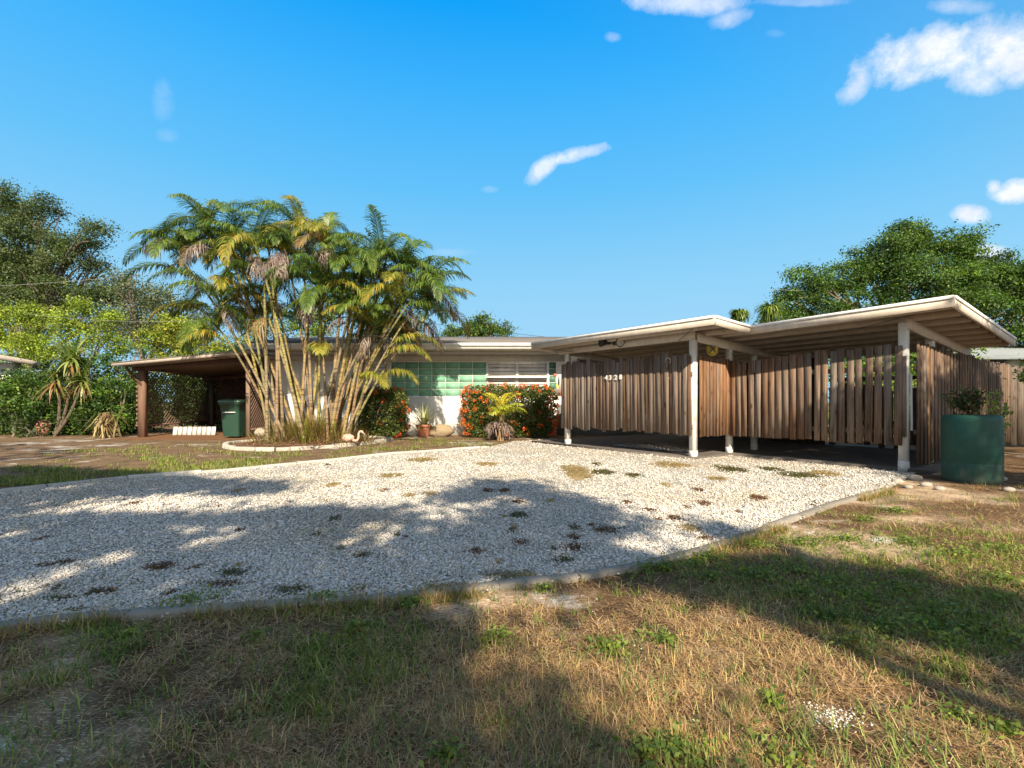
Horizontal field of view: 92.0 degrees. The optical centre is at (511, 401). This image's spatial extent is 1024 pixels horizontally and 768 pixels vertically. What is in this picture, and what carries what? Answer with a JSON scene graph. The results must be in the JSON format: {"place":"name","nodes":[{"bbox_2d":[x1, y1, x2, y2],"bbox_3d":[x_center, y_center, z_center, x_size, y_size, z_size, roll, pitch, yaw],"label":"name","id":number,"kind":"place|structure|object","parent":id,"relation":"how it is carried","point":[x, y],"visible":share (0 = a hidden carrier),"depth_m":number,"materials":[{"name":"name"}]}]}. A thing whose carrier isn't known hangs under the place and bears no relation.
{"place":"outdoors","nodes":[
{"label":"outdoors","id":0,"kind":"place"},
{"bbox_2d":[2,273,149,285],"bbox_3d":[-15.738,-4.500,18.000,7.695,0.662,0.009,0,0,0],"label":"power line","id":1,"kind":"object","parent":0,"point":[68,281],"visible":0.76,"depth_m":18.00,"materials":[{"name":"metal"}]},
{"bbox_2d":[32,314,200,321],"bbox_3d":[-14.035,-2.987,17.500,7.439,0.423,0.008,0,0,8],"label":"power line","id":2,"kind":"object","parent":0,"point":[132,321],"visible":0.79,"depth_m":17.36,"materials":[{"name":"metal"}]},
{"bbox_2d":[107,430,256,439],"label":"dirt floor","id":3,"kind":"structure","parent":0,"point":[219,434],"depth_m":14.16,"materials":[{"name":"brown soil"}]},
{"bbox_2d":[172,427,177,434],"bbox_3d":[-10.422,0.920,15.295,0.126,0.260,0.252,0,0,-24],"label":"edging tile","id":4,"kind":"object","parent":3,"relation":"on","point":[175,430],"visible":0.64,"depth_m":15.29,"materials":[{"name":"concrete"}]},
{"bbox_2d":[177,427,182,434],"bbox_3d":[-10.274,0.920,15.295,0.126,0.260,0.252,0,0,-24],"label":"edging tile","id":5,"kind":"object","parent":3,"relation":"on","point":[180,429],"visible":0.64,"depth_m":15.29,"materials":[{"name":"concrete"}]},
{"bbox_2d":[182,427,187,434],"bbox_3d":[-10.127,0.920,15.295,0.126,0.260,0.252,0,0,-24],"label":"edging tile","id":6,"kind":"object","parent":3,"relation":"on","point":[184,431],"visible":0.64,"depth_m":15.27,"materials":[{"name":"concrete"}]},
{"bbox_2d":[187,427,191,434],"bbox_3d":[-9.979,0.920,15.295,0.126,0.260,0.252,0,0,-24],"label":"edging tile","id":7,"kind":"object","parent":3,"relation":"on","point":[189,431],"visible":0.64,"depth_m":15.27,"materials":[{"name":"concrete"}]},
{"bbox_2d":[192,427,196,434],"bbox_3d":[-9.831,0.920,15.295,0.126,0.260,0.252,0,0,-24],"label":"edging tile","id":8,"kind":"object","parent":3,"relation":"on","point":[194,430],"visible":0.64,"depth_m":15.29,"materials":[{"name":"concrete"}]},
{"bbox_2d":[111,349,280,437],"bbox_3d":[-9.125,-0.192,15.980,3.950,2.483,4.680,0,0,0],"label":"lean to","id":9,"kind":"object","parent":3,"relation":"on","point":[219,366],"visible":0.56,"depth_m":15.03,"materials":[{"name":"brown wood"}]},
{"bbox_2d":[196,427,201,434],"bbox_3d":[-9.682,0.920,15.295,0.126,0.260,0.252,0,0,-24],"label":"edging tile","id":10,"kind":"object","parent":3,"relation":"on","point":[199,430],"visible":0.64,"depth_m":15.29,"materials":[{"name":"concrete"}]},
{"bbox_2d":[201,427,206,434],"bbox_3d":[-9.534,0.920,15.295,0.126,0.260,0.252,0,0,-24],"label":"edging tile","id":11,"kind":"object","parent":3,"relation":"on","point":[204,429],"visible":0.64,"depth_m":15.29,"materials":[{"name":"concrete"}]},
{"bbox_2d":[206,427,210,434],"bbox_3d":[-9.386,0.920,15.295,0.126,0.260,0.252,0,0,-24],"label":"edging tile","id":12,"kind":"object","parent":3,"relation":"on","point":[208,431],"visible":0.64,"depth_m":15.27,"materials":[{"name":"concrete"}]},
{"bbox_2d":[211,427,215,434],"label":"edging tile","id":13,"kind":"object","parent":3,"relation":"on","point":[213,430],"visible":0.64,"depth_m":15.28,"materials":[{"name":"concrete"}]},
{"bbox_2d":[218,399,251,436],"bbox_3d":[-7.918,0.497,14.160,0.640,1.105,0.780,0,0,0],"label":"wheeled bin","id":14,"kind":"object","parent":3,"relation":"on","point":[233,414],"visible":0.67,"depth_m":13.87,"materials":[{"name":"plastic"}]},
{"bbox_2d":[251,428,264,436],"bbox_3d":[-7.432,0.930,14.492,0.528,0.310,0.390,0,0,0],"label":"rock","id":15,"kind":"object","parent":3,"relation":"on","point":[258,430],"visible":0.48,"depth_m":14.35,"materials":[{"name":"stone"}]},
{"bbox_2d":[244,337,657,434],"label":"house","id":16,"kind":"structure","parent":0,"point":[452,370],"depth_m":15.30,"materials":[{"name":"paint"}]},
{"bbox_2d":[272,362,300,395],"bbox_3d":[-6.986,-0.689,15.345,0.892,1.060,0.110,0,0,0],"label":"window","id":17,"kind":"structure","parent":16,"relation":"in","point":[273,363],"depth_m":15.29,"materials":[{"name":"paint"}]},
{"bbox_2d":[367,362,387,390],"bbox_3d":[-4.152,-0.689,15.345,0.654,1.060,0.110,0,0,0],"label":"window","id":18,"kind":"structure","parent":16,"relation":"in","point":[382,366],"depth_m":15.31,"materials":[{"name":"glass"}]},
{"bbox_2d":[486,362,548,393],"bbox_3d":[0.173,-0.689,15.345,1.932,1.060,0.110,0,0,0],"label":"window","id":19,"kind":"structure","parent":16,"relation":"in","point":[492,368],"depth_m":15.31,"materials":[{"name":"paint"}]},
{"bbox_2d":[579,360,615,363],"bbox_3d":[2.725,-0.710,15.273,1.288,1.120,0.047,0,0,0],"label":"door","id":20,"kind":"structure","parent":16,"relation":"in","point":[582,361],"depth_m":15.25,"materials":[{"name":"brown wood"}]},
{"bbox_2d":[0,402,1023,767],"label":"ground","id":21,"kind":"structure","parent":0,"point":[14,452],"depth_m":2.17,"materials":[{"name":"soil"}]},
{"bbox_2d":[0,370,44,436],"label":"garden bush","id":22,"kind":"object","parent":21,"relation":"on","point":[7,401],"visible":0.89,"depth_m":14.60,"materials":[{"name":"green plant"}]},
{"bbox_2d":[0,405,52,437],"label":"garden bush","id":23,"kind":"object","parent":21,"relation":"on","point":[22,420],"visible":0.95,"depth_m":14.53,"materials":[{"name":"green plant"}]},
{"bbox_2d":[4,367,56,435],"bbox_3d":[-14.421,0.008,14.953,1.591,2.095,1.190,0,0,0],"label":"garden bush","id":24,"kind":"object","parent":21,"relation":"on","point":[29,390],"visible":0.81,"depth_m":14.88,"materials":[{"name":"green plant"}]},
{"bbox_2d":[0,296,71,370],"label":"lime tree","id":25,"kind":"object","parent":21,"relation":"on","point":[10,341],"visible":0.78,"depth_m":20.17,"materials":[{"name":"green plant"}]},
{"bbox_2d":[34,419,52,435],"bbox_3d":[-14.318,0.800,15.100,0.420,0.500,0.420,0,0,0],"label":"urn","id":26,"kind":"object","parent":21,"relation":"on","point":[37,424],"visible":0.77,"depth_m":14.98,"materials":[{"name":"ceramic"}]},
{"bbox_2d":[0,355,104,432],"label":"neighbour house","id":27,"kind":"structure","parent":21,"relation":"on","point":[18,362],"depth_m":16.60,"materials":[{"name":"paint"}]},
{"bbox_2d":[34,333,105,435],"bbox_3d":[-13.316,-0.500,14.868,1.758,3.159,1.703,0,0,31],"label":"dracaena","id":28,"kind":"object","parent":21,"relation":"on","point":[71,356],"visible":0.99,"depth_m":14.81,"materials":[{"name":"green plant"}]},
{"bbox_2d":[23,292,137,393],"bbox_3d":[-16.829,-1.585,19.739,4.122,5.320,2.542,0,0,0],"label":"lime tree","id":29,"kind":"object","parent":21,"relation":"on","point":[75,324],"visible":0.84,"depth_m":19.29,"materials":[{"name":"green plant"}]},
{"bbox_2d":[0,178,165,368],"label":"oak tree","id":30,"kind":"object","parent":21,"relation":"on","point":[31,268],"visible":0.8,"depth_m":28.88,"materials":[{"name":"green plant"}]},
{"bbox_2d":[51,335,118,433],"bbox_3d":[-13.448,-0.491,15.543,1.556,3.135,1.419,0,0,0],"label":"garden bush","id":31,"kind":"object","parent":21,"relation":"on","point":[84,360],"visible":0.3,"depth_m":15.46,"materials":[{"name":"green plant"}]},
{"bbox_2d":[66,397,122,434],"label":"garden bush","id":32,"kind":"object","parent":21,"relation":"on","point":[81,415],"visible":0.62,"depth_m":14.75,"materials":[{"name":"green plant"}]},
{"bbox_2d":[82,412,130,438],"bbox_3d":[-11.674,0.674,14.231,1.108,0.745,1.002,0,0,-35],"label":"dead frond heap","id":33,"kind":"object","parent":21,"relation":"on","point":[103,423],"visible":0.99,"depth_m":14.15,"materials":[{"name":"plant"}]},
{"bbox_2d":[72,341,163,435],"bbox_3d":[-11.979,-0.431,15.065,2.254,3.041,2.304,0,0,-34],"label":"green shrub","id":34,"kind":"object","parent":21,"relation":"on","point":[97,390],"visible":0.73,"depth_m":15.03,"materials":[{"name":"green plant"}]},
{"bbox_2d":[0,341,262,435],"bbox_3d":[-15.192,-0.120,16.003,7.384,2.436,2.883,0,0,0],"label":"hedge","id":35,"kind":"object","parent":21,"relation":"on","point":[68,428],"visible":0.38,"depth_m":15.29,"materials":[{"name":"green plant"}]},
{"bbox_2d":[80,262,233,375],"bbox_3d":[-19.316,-3.251,26.952,8.049,8.662,4.946,0,0,0],"label":"oak tree","id":36,"kind":"object","parent":21,"relation":"on","point":[133,312],"visible":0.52,"depth_m":26.52,"materials":[{"name":"green plant"}]},
{"bbox_2d":[129,312,253,426],"bbox_3d":[-12.373,-1.316,19.464,5.129,4.794,2.592,0,0,0],"label":"yellow shrub","id":37,"kind":"object","parent":21,"relation":"on","point":[168,334],"visible":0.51,"depth_m":19.12,"materials":[{"name":"green plant"}]},
{"bbox_2d":[166,338,264,429],"bbox_3d":[-9.652,-0.737,18.747,6.458,3.670,2.109,0,0,0],"label":"hedge","id":38,"kind":"object","parent":21,"relation":"on","point":[219,425],"visible":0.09,"depth_m":18.21,"materials":[{"name":"green plant"}]},
{"bbox_2d":[0,446,487,491],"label":"kerb","id":39,"kind":"structure","parent":21,"relation":"on","point":[125,477],"depth_m":7.05,"materials":[{"name":"concrete"}]},
{"bbox_2d":[231,438,382,446],"bbox_3d":[-5.068,0.990,12.358,2.904,0.060,3.659,0,0,33],"label":"planting bed","id":40,"kind":"object","parent":21,"relation":"on","point":[252,445],"visible":0.19,"depth_m":11.20,"materials":[{"name":"brown soil"}]},
{"bbox_2d":[122,193,475,446],"bbox_3d":[-5.546,-2.185,12.405,9.294,6.419,4.690,0,0,0],"label":"areca palm","id":41,"kind":"object","parent":40,"relation":"on","point":[232,241],"visible":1,"depth_m":12.09,"materials":[{"name":"plant"}]},
{"bbox_2d":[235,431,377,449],"bbox_3d":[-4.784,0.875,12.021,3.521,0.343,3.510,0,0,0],"label":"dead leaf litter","id":42,"kind":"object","parent":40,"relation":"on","point":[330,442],"visible":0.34,"depth_m":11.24,"materials":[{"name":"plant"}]},
{"bbox_2d":[340,430,365,441],"bbox_3d":[-3.715,0.816,11.550,0.588,0.272,0.196,0,0,0],"label":"flamingo ornament","id":43,"kind":"object","parent":42,"relation":"on","point":[348,438],"visible":0.94,"depth_m":11.51,"materials":[{"name":"plastic"}]},
{"bbox_2d":[222,435,392,451],"bbox_3d":[-5.073,1.013,12.363,3.139,0.113,3.917,0,0,33],"label":"bed edging","id":44,"kind":"object","parent":21,"relation":"on","point":[227,445],"visible":0.45,"depth_m":10.85,"materials":[{"name":"concrete"}]},
{"bbox_2d":[232,284,434,340],"bbox_3d":[-8.198,-2.479,22.945,9.204,7.130,3.594,0,0,0],"label":"green tree","id":45,"kind":"object","parent":21,"relation":"on","point":[313,330],"visible":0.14,"depth_m":22.74,"materials":[{"name":"green plant"}]},
{"bbox_2d":[356,384,410,437],"bbox_3d":[-3.748,0.282,14.309,1.571,1.557,1.187,0,0,0],"label":"ixora bush","id":46,"kind":"object","parent":21,"relation":"on","point":[397,420],"visible":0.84,"depth_m":13.98,"materials":[{"name":"green plant"}]},
{"bbox_2d":[403,400,441,436],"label":"potted plant","id":47,"kind":"object","parent":21,"relation":"on","point":[423,427],"visible":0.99,"depth_m":14.47,"materials":[{"name":"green plant"}]},
{"bbox_2d":[429,424,454,436],"bbox_3d":[-2.121,0.895,14.776,0.814,0.460,0.462,0,0,0],"label":"boulder","id":48,"kind":"object","parent":21,"relation":"on","point":[440,430],"visible":0.78,"depth_m":14.60,"materials":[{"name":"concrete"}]},
{"bbox_2d":[0,487,888,631],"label":"kerb","id":49,"kind":"structure","parent":21,"relation":"on","point":[149,612],"depth_m":2.72,"materials":[{"name":"concrete"}]},
{"bbox_2d":[0,438,914,626],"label":"gravel drive","id":50,"kind":"structure","parent":21,"relation":"on","point":[490,475],"depth_m":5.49,"materials":[{"name":"white gravel"}]},
{"bbox_2d":[22,457,851,610],"bbox_3d":[-0.162,1.028,6.369,8.812,0.051,6.368,0,0,-39],"label":"ground cover","id":51,"kind":"object","parent":50,"relation":"on","point":[573,472],"visible":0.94,"depth_m":4.33,"materials":[{"name":"green plant"}]},
{"bbox_2d":[891,478,903,483],"bbox_3d":[4.947,1.028,6.338,0.146,0.078,0.118,0,0,0],"label":"rubble stone","id":52,"kind":"object","parent":50,"relation":"on","point":[898,481],"visible":0.69,"depth_m":6.29,"materials":[{"name":"stone"}]},
{"bbox_2d":[437,310,517,336],"bbox_3d":[-2.387,-2.529,34.120,6.273,7.221,4.550,0,0,0],"label":"round tree","id":53,"kind":"object","parent":21,"relation":"on","point":[481,327],"visible":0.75,"depth_m":33.57,"materials":[{"name":"green plant"}]},
{"bbox_2d":[483,392,526,440],"bbox_3d":[-0.191,0.421,13.173,1.208,1.312,1.264,0,0,0],"label":"young palm","id":54,"kind":"object","parent":21,"relation":"on","point":[498,428],"visible":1,"depth_m":13.10,"materials":[{"name":"plant"}]},
{"bbox_2d":[456,382,560,437],"bbox_3d":[-0.087,0.247,14.458,3.089,1.640,1.202,0,0,0],"label":"ixora bush","id":55,"kind":"object","parent":21,"relation":"on","point":[477,401],"visible":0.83,"depth_m":14.13,"materials":[{"name":"green plant"}]},
{"bbox_2d":[0,447,1022,767],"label":"fallen leaves","id":56,"kind":"object","parent":21,"relation":"on","point":[500,679],"visible":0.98,"depth_m":1.70,"materials":[{"name":"plant"}]},
{"bbox_2d":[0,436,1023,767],"bbox_3d":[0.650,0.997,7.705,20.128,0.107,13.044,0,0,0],"label":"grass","id":57,"kind":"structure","parent":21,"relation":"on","point":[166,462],"depth_m":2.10,"materials":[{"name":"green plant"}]},
{"bbox_2d":[21,514,1005,767],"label":"strewn pebbles","id":58,"kind":"object","parent":21,"relation":"on","point":[827,712],"visible":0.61,"depth_m":1.64,"materials":[{"name":"grey stone"}]},
{"bbox_2d":[101,502,1023,767],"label":"broadleaf weeds","id":59,"kind":"object","parent":21,"relation":"on","point":[648,749],"visible":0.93,"depth_m":2.29,"materials":[{"name":"green plant"}]},
{"bbox_2d":[532,433,940,473],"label":"carport slab","id":60,"kind":"structure","parent":21,"relation":"on","point":[864,456],"depth_m":9.99,"materials":[{"name":"grey concrete"}]},
{"bbox_2d":[613,443,704,452],"bbox_3d":[3.058,0.980,10.457,0.600,0.029,1.900,0,0,-37],"label":"slatted mat","id":61,"kind":"object","parent":60,"relation":"on","point":[676,449],"visible":0.91,"depth_m":10.34,"materials":[{"name":"brown wood"}]},
{"bbox_2d":[530,295,1016,471],"bbox_3d":[4.832,-0.190,10.440,5.428,2.480,7.496,0,0,-37],"label":"carport","id":62,"kind":"object","parent":60,"relation":"on","point":[956,323],"visible":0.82,"depth_m":8.87,"materials":[{"name":"paint"}]},
{"bbox_2d":[598,339,624,346],"bbox_3d":[2.048,-1.210,10.189,0.346,0.219,0.438,0,0,-25],"label":"floodlight","id":63,"kind":"object","parent":62,"relation":"attached to","point":[601,343],"visible":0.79,"depth_m":10.17,"materials":[{"name":"metal"}]},
{"bbox_2d":[561,352,692,435],"bbox_3d":[2.182,-0.136,10.223,0.092,1.589,3.444,0,0,-37],"label":"plank fence","id":64,"kind":"object","parent":62,"relation":"attached to","point":[650,395],"visible":1,"depth_m":9.94,"materials":[{"name":"brown wood"}]},
{"bbox_2d":[553,374,558,389],"bbox_3d":[1.039,-0.465,11.623,0.149,0.380,0.089,0,0,0],"label":"parrot ornament","id":65,"kind":"object","parent":64,"relation":"attached to","point":[556,381],"visible":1,"depth_m":11.60,"materials":[{"name":"plastic"}]},
{"bbox_2d":[707,345,717,355],"bbox_3d":[3.790,-0.993,9.341,0.210,0.273,0.030,0,0,3],"label":"round sign","id":66,"kind":"object","parent":62,"relation":"hanging from","point":[712,350],"visible":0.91,"depth_m":9.34,"materials":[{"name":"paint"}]},
{"bbox_2d":[699,355,729,436],"bbox_3d":[3.802,-0.089,9.187,1.078,1.479,0.018,0,0,-37],"label":"plank fence","id":67,"kind":"object","parent":62,"relation":"attached to","point":[714,396],"visible":1,"depth_m":9.13,"materials":[{"name":"brown wood"}]},
{"bbox_2d":[730,353,812,439],"bbox_3d":[4.615,-0.075,8.892,0.056,1.477,1.470,0,0,-37],"label":"plank fence","id":68,"kind":"object","parent":62,"relation":"attached to","point":[775,416],"visible":1,"depth_m":8.79,"materials":[{"name":"brown wood"}]},
{"bbox_2d":[813,344,903,445],"bbox_3d":[5.424,-0.091,7.799,0.056,1.523,1.230,0,0,-37],"label":"plank fence","id":69,"kind":"object","parent":62,"relation":"attached to","point":[837,371],"visible":1,"depth_m":7.74,"materials":[{"name":"brown wood"}]},
{"bbox_2d":[829,375,915,448],"bbox_3d":[8.019,0.259,10.478,0.056,1.578,2.332,0,0,-37],"label":"plank fence","id":70,"kind":"object","parent":60,"relation":"on","point":[912,440],"visible":0.14,"depth_m":10.69,"materials":[{"name":"brown wood"}]},
{"bbox_2d":[913,341,1010,464],"bbox_3d":[8.718,0.042,9.340,6.830,1.874,0.068,0,0,-37],"label":"plank fence","id":71,"kind":"object","parent":60,"relation":"on","point":[942,369],"visible":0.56,"depth_m":8.01,"materials":[{"name":"brown wood"}]},
{"bbox_2d":[727,307,751,322],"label":"umbrella palm","id":72,"kind":"object","parent":21,"relation":"on","point":[740,315],"visible":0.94,"depth_m":17.86,"materials":[{"name":"green plant"}]},
{"bbox_2d":[751,299,787,322],"bbox_3d":[9.363,-1.315,18.006,1.201,4.730,1.274,0,0,0],"label":"umbrella palm","id":73,"kind":"object","parent":21,"relation":"on","point":[770,312],"visible":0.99,"depth_m":17.78,"materials":[{"name":"green plant"}]},
{"bbox_2d":[828,353,916,427],"bbox_3d":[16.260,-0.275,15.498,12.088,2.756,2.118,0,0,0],"label":"hedge","id":74,"kind":"object","parent":21,"relation":"on","point":[894,381],"visible":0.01,"depth_m":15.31,"materials":[{"name":"green plant"}]},
{"bbox_2d":[748,215,1023,367],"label":"camphor tree","id":75,"kind":"object","parent":21,"relation":"on","point":[987,284],"visible":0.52,"depth_m":20.04,"materials":[{"name":"green plant"}]},
{"bbox_2d":[903,485,912,488],"bbox_3d":[4.798,1.036,5.975,0.103,0.051,0.084,0,0,0],"label":"rubble stone","id":76,"kind":"object","parent":21,"relation":"on","point":[908,486],"visible":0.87,"depth_m":5.95,"materials":[{"name":"stone"}]},
{"bbox_2d":[908,475,922,480],"bbox_3d":[5.376,1.026,6.586,0.161,0.096,0.147,0,0,-38],"label":"rubble stone","id":77,"kind":"object","parent":21,"relation":"on","point":[915,477],"visible":0.81,"depth_m":6.54,"materials":[{"name":"stone"}]},
{"bbox_2d":[920,482,932,486],"bbox_3d":[5.113,1.031,6.106,0.135,0.069,0.110,0,0,0],"label":"rubble stone","id":78,"kind":"object","parent":21,"relation":"on","point":[925,484],"visible":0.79,"depth_m":6.07,"materials":[{"name":"stone"}]},
{"bbox_2d":[933,486,945,490],"bbox_3d":[5.063,1.034,5.852,0.119,0.059,0.097,0,0,0],"label":"rubble stone","id":79,"kind":"object","parent":21,"relation":"on","point":[941,488],"visible":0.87,"depth_m":5.82,"materials":[{"name":"stone"}]},
{"bbox_2d":[862,345,1023,417],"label":"neighbour house","id":80,"kind":"structure","parent":21,"relation":"on","point":[1003,354],"depth_m":17.40,"materials":[{"name":"paint"}]},
{"bbox_2d":[915,347,995,360],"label":"hedge shrub","id":81,"kind":"object","parent":21,"relation":"on","point":[984,349],"visible":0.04,"depth_m":14.14,"materials":[{"name":"green plant"}]},
{"bbox_2d":[941,414,1004,484],"bbox_3d":[6.045,0.614,6.500,0.616,0.872,0.616,0,0,0],"label":"barrel planter","id":82,"kind":"object","parent":21,"relation":"on","point":[972,448],"visible":0.98,"depth_m":6.27,"materials":[{"name":"plastic"}]},
{"bbox_2d":[939,384,986,414],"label":"jade plant","id":83,"kind":"object","parent":82,"relation":"on","point":[964,401],"visible":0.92,"depth_m":6.50,"materials":[{"name":"green plant"}]},
{"bbox_2d":[982,388,1013,444],"bbox_3d":[6.575,0.438,6.703,0.507,1.227,0.310,0,0,-42],"label":"sapling","id":84,"kind":"object","parent":21,"relation":"on","point":[1004,409],"visible":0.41,"depth_m":6.67,"materials":[{"name":"green plant"}]},
{"bbox_2d":[1002,487,1015,491],"bbox_3d":[5.803,1.031,5.763,0.136,0.068,0.106,0,0,0],"label":"rubble stone","id":85,"kind":"object","parent":21,"relation":"on","point":[1008,489],"visible":0.81,"depth_m":5.74,"materials":[{"name":"stone"}]},
{"bbox_2d":[998,315,1023,383],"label":"leafy bush","id":86,"kind":"object","parent":21,"relation":"on","point":[1021,376],"visible":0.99,"depth_m":9.45,"materials":[{"name":"green plant"}]},
{"bbox_2d":[1009,366,1023,444],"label":"board fence","id":87,"kind":"object","parent":21,"relation":"on","point":[1017,409],"visible":0.64,"depth_m":11.28,"materials":[{"name":"brown wood"}]},
{"bbox_2d":[0,0,1023,401],"label":"sky","id":88,"kind":"structure","parent":0,"point":[594,166],"materials":[{"name":"blue"}]}
]}

